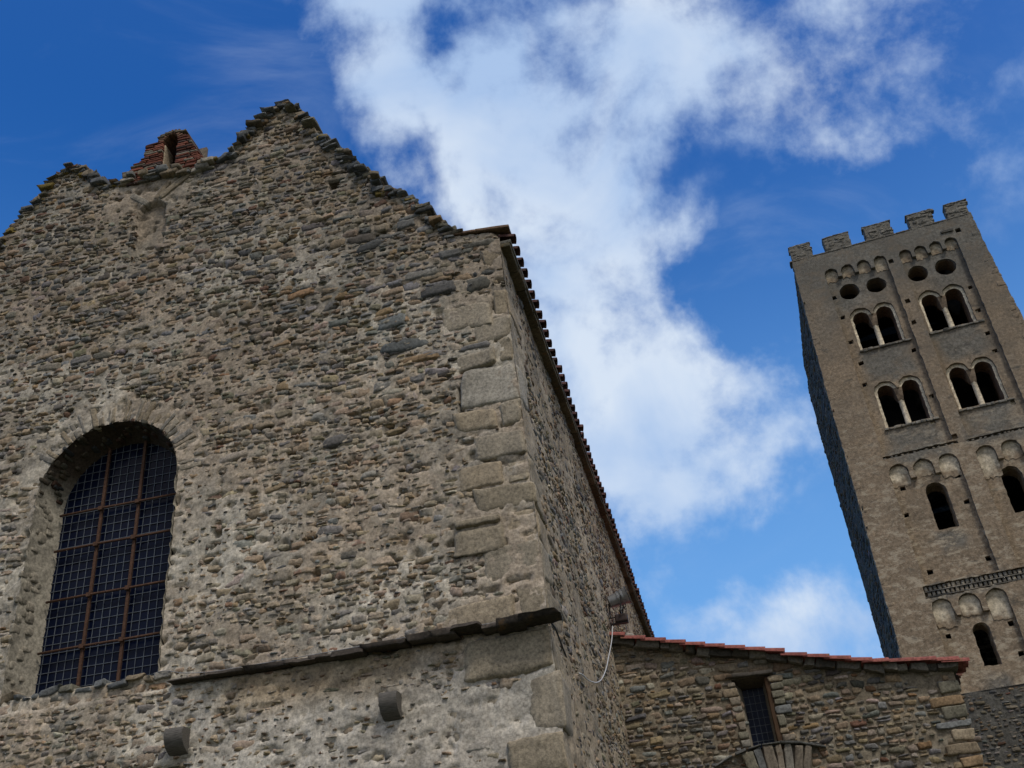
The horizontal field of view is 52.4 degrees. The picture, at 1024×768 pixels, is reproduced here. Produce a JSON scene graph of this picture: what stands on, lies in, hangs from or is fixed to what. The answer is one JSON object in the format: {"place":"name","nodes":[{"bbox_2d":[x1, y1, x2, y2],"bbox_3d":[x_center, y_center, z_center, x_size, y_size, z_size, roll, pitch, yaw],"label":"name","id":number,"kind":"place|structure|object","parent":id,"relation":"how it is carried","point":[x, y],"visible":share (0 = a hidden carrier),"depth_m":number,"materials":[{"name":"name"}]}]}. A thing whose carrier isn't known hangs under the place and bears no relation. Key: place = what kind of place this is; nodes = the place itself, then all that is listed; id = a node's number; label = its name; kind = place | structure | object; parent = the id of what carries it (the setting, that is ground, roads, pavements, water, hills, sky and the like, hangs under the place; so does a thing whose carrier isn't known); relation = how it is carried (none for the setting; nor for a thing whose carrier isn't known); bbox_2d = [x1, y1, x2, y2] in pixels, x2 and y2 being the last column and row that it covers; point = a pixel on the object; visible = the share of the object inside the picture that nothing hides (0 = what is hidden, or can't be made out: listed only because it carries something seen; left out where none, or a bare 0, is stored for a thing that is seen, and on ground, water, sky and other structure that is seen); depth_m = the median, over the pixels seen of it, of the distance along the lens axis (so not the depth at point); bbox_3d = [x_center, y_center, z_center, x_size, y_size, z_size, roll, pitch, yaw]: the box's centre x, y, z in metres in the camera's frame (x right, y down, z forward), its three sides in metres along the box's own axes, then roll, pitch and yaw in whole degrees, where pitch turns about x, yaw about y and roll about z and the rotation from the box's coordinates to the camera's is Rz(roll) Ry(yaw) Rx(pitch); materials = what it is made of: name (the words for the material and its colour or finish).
{"place":"outdoors","nodes":[
{"label":"outdoors","id":0,"kind":"place"},
{"bbox_2d":[0,0,1023,657],"label":"sky","id":1,"kind":"structure","parent":0,"point":[654,167],"materials":[{"name":"blue"}]},
{"bbox_3d":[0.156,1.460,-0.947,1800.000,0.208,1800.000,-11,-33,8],"label":"ground","id":2,"kind":"structure","parent":0,"visible":0},
{"bbox_2d":[0,99,654,767],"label":"stone church","id":3,"kind":"structure","parent":2,"relation":"on","point":[284,379],"depth_m":14.90,"materials":[{"name":"stone"}]},
{"bbox_2d":[35,440,176,693],"bbox_3d":[-5.726,2.513,14.996,2.133,4.142,0.126,-11,-33,8],"label":"arched window","id":4,"kind":"structure","parent":3,"relation":"in","point":[104,619],"depth_m":14.95,"materials":[{"name":"blue glass"}]},
{"bbox_2d":[153,622,493,673],"bbox_3d":[-2.166,3.263,12.958,5.102,0.165,0.144,-12,-33,8],"label":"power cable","id":5,"kind":"object","parent":3,"relation":"on","point":[282,659],"visible":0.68,"depth_m":12.98,"materials":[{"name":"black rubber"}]},
{"bbox_2d":[551,623,566,656],"bbox_3d":[0.582,3.131,12.732,0.045,0.260,0.630,-14,-34,11],"label":"power cable","id":6,"kind":"object","parent":3,"relation":"attached to","point":[552,624],"visible":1,"depth_m":12.70,"materials":[{"name":"black rubber"}]},
{"bbox_2d":[580,622,615,682],"bbox_3d":[1.469,4.305,17.314,0.186,2.763,6.188,-12,-33,9],"label":"power cable","id":7,"kind":"object","parent":3,"relation":"attached to","point":[606,665],"visible":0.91,"depth_m":17.10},
{"bbox_2d":[607,587,631,625],"bbox_3d":[2.099,4.380,20.553,0.537,0.745,0.376,-11,-33,8],"label":"floodlight","id":8,"kind":"object","parent":3,"relation":"attached to","point":[620,597],"visible":0.98,"depth_m":20.48,"materials":[{"name":"metal"}]},
{"bbox_2d":[609,632,987,767],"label":"stone annex","id":9,"kind":"object","parent":2,"relation":"on","point":[702,704],"visible":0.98,"depth_m":18.70,"materials":[{"name":"brown stone"}]},
{"bbox_2d":[725,669,783,749],"bbox_3d":[4.469,6.054,18.949,0.878,1.515,0.586,-11,-33,8],"label":"leaded window","id":10,"kind":"structure","parent":9,"relation":"in","point":[763,727],"depth_m":19.14,"materials":[{"name":"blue glass"}]},
{"bbox_2d":[788,198,1023,767],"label":"bell tower","id":11,"kind":"structure","parent":2,"relation":"on","point":[912,337],"depth_m":42.10,"materials":[{"name":"stone"}]},
{"bbox_2d":[843,304,912,365],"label":"twin window","id":12,"kind":"structure","parent":11,"relation":"in","point":[882,310],"depth_m":45.20,"materials":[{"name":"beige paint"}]},
{"bbox_2d":[865,377,934,427],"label":"twin window","id":13,"kind":"structure","parent":11,"relation":"in","point":[907,383],"depth_m":43.07,"materials":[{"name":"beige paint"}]},
{"bbox_2d":[926,484,958,526],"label":"arched window","id":14,"kind":"structure","parent":11,"relation":"in","point":[933,487],"depth_m":40.68,"materials":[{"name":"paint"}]},
{"bbox_2d":[918,286,977,331],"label":"twin window","id":15,"kind":"structure","parent":11,"relation":"in","point":[957,293],"depth_m":44.54,"materials":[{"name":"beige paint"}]},
{"bbox_2d":[946,351,1014,408],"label":"twin window","id":16,"kind":"structure","parent":11,"relation":"in","point":[985,365],"depth_m":42.45,"materials":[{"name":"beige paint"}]},
{"bbox_2d":[972,623,1000,664],"bbox_3d":[17.051,9.503,37.477,1.112,2.102,0.754,-15,-34,13],"label":"arched window","id":17,"kind":"structure","parent":11,"relation":"in","point":[983,627],"depth_m":37.60,"materials":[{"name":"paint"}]},
{"bbox_2d":[1001,467,1023,495],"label":"arched window","id":18,"kind":"structure","parent":11,"relation":"in","point":[1009,471],"depth_m":40.16,"materials":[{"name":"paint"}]}
]}

